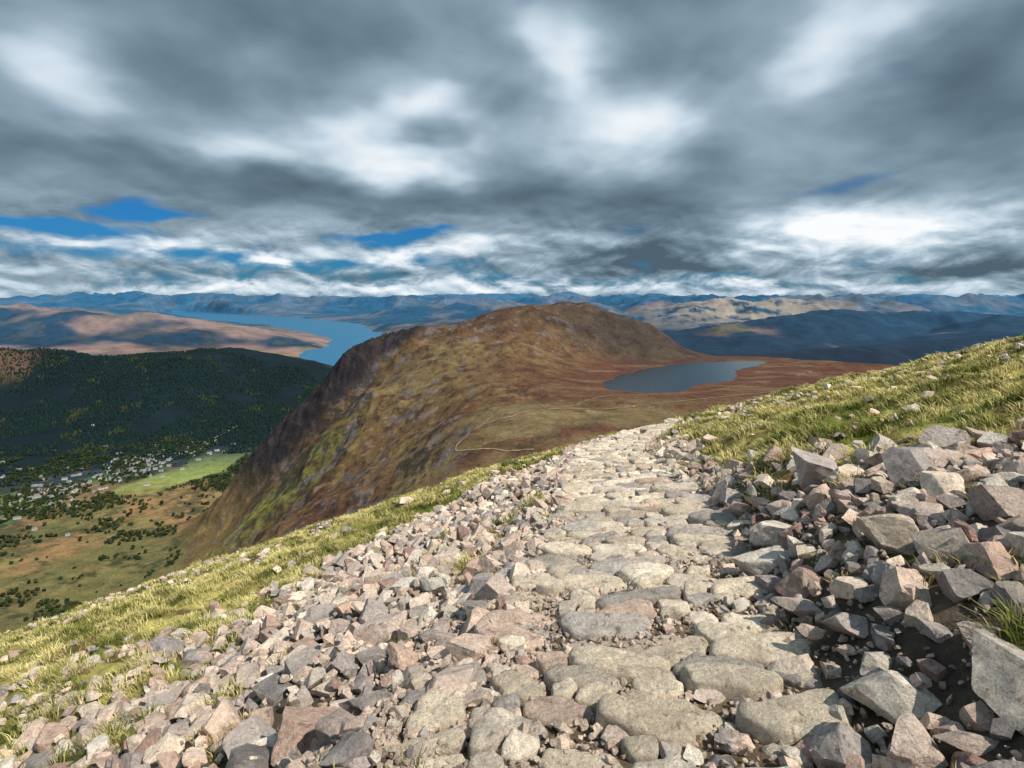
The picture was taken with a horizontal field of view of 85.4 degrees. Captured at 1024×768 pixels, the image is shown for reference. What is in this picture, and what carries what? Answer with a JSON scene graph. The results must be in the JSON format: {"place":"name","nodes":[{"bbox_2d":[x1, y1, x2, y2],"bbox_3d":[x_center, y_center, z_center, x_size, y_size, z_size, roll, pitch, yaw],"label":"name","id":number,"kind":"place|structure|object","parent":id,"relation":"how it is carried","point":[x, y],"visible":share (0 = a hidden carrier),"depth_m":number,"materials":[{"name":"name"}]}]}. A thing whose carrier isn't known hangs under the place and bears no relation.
{"place":"outdoors","nodes":[
{"label":"outdoors","id":0,"kind":"place"},
{"bbox_2d":[0,430,228,516],"bbox_3d":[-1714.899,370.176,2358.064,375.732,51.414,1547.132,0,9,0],"label":"valley road","id":1,"kind":"structure","parent":0,"point":[99,484],"depth_m":2261.28,"materials":[{"name":"grey asphalt"}]},
{"bbox_2d":[165,312,388,365],"bbox_3d":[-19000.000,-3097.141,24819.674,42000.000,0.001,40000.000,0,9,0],"label":"sea loch","id":2,"kind":"structure","parent":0,"point":[345,336],"depth_m":13964.94,"materials":[{"name":"blue liquid"}]},
{"bbox_2d":[0,302,900,633],"bbox_3d":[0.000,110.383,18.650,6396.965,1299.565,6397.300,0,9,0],"label":"hill","id":3,"kind":"structure","parent":0,"point":[382,418],"depth_m":1522.82,"materials":[{"name":"brown plant"}]},
{"bbox_2d":[0,424,235,535],"bbox_3d":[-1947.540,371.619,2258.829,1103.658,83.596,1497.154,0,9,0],"label":"village houses","id":4,"kind":"structure","parent":3,"relation":"on","point":[77,489],"depth_m":2312.79,"materials":[{"name":"stone"}]},
{"bbox_2d":[0,437,249,620],"bbox_3d":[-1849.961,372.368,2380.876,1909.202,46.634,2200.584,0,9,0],"label":"valley woodland","id":5,"kind":"object","parent":3,"relation":"on","point":[74,508],"visible":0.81,"depth_m":2106.89,"materials":[{"name":"green plant"}]},
{"bbox_2d":[455,391,777,450],"bbox_3d":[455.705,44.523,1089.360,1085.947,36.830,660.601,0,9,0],"label":"hill footpath","id":6,"kind":"structure","parent":3,"relation":"on","point":[552,408],"depth_m":938.36,"materials":[{"name":"brown soil"}]},
{"bbox_2d":[562,384,743,407],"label":"hill footpath","id":7,"kind":"structure","parent":3,"relation":"on","point":[652,394],"depth_m":1171.72,"materials":[{"name":"brown soil"}]},
{"bbox_2d":[0,291,1023,468],"bbox_3d":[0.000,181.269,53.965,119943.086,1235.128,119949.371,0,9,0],"label":"distant mountains","id":8,"kind":"structure","parent":0,"point":[886,329],"depth_m":8436.23,"materials":[{"name":"stone"}]},
{"bbox_2d":[0,347,326,458],"bbox_3d":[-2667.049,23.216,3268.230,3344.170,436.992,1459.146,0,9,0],"label":"conifer forest","id":9,"kind":"object","parent":8,"relation":"on","point":[108,433],"visible":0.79,"depth_m":3252.36,"materials":[{"name":"green plant"}]},
{"bbox_2d":[0,332,1023,767],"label":"mountain slope","id":10,"kind":"structure","parent":0,"point":[946,613],"depth_m":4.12,"materials":[{"name":"green plant"}]},
{"bbox_2d":[0,339,1023,767],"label":"scattered rocks","id":11,"kind":"object","parent":10,"relation":"on","point":[32,729],"visible":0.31,"depth_m":7.70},
{"bbox_2d":[18,417,1023,767],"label":"rock scree","id":12,"kind":"structure","parent":10,"relation":"on","point":[978,715],"depth_m":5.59,"materials":[{"name":"grey stone"}]},
{"bbox_2d":[22,436,1023,767],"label":"grass tufts","id":13,"kind":"object","parent":10,"relation":"on","point":[772,494],"visible":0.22,"depth_m":4.01,"materials":[{"name":"green plant"}]},
{"bbox_2d":[45,429,1023,767],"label":"loose stones","id":14,"kind":"object","parent":10,"relation":"on","point":[811,633],"visible":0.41,"depth_m":4.08,"materials":[{"name":"grey stone"}]},
{"bbox_2d":[193,438,1023,767],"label":"gravel","id":15,"kind":"structure","parent":10,"relation":"on","point":[381,732],"depth_m":3.19,"materials":[{"name":"grey gravel"}]},
{"bbox_2d":[451,422,824,767],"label":"path infill stones","id":16,"kind":"object","parent":10,"relation":"on","point":[725,740],"visible":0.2,"depth_m":2.83,"materials":[{"name":"grey stone"}]},
{"bbox_2d":[0,0,1023,297],"label":"sky","id":17,"kind":"structure","parent":0,"point":[298,148],"materials":[{"name":"grey"}]},
{"bbox_2d":[392,414,852,767],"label":"stone path","id":18,"kind":"structure","parent":0,"point":[736,661],"depth_m":3.34,"materials":[{"name":"beige stone"}]},
{"bbox_2d":[602,361,765,392],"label":"mountain lake","id":19,"kind":"structure","parent":0,"point":[678,377],"depth_m":1450.29,"materials":[{"name":"blue liquid"}]}
]}

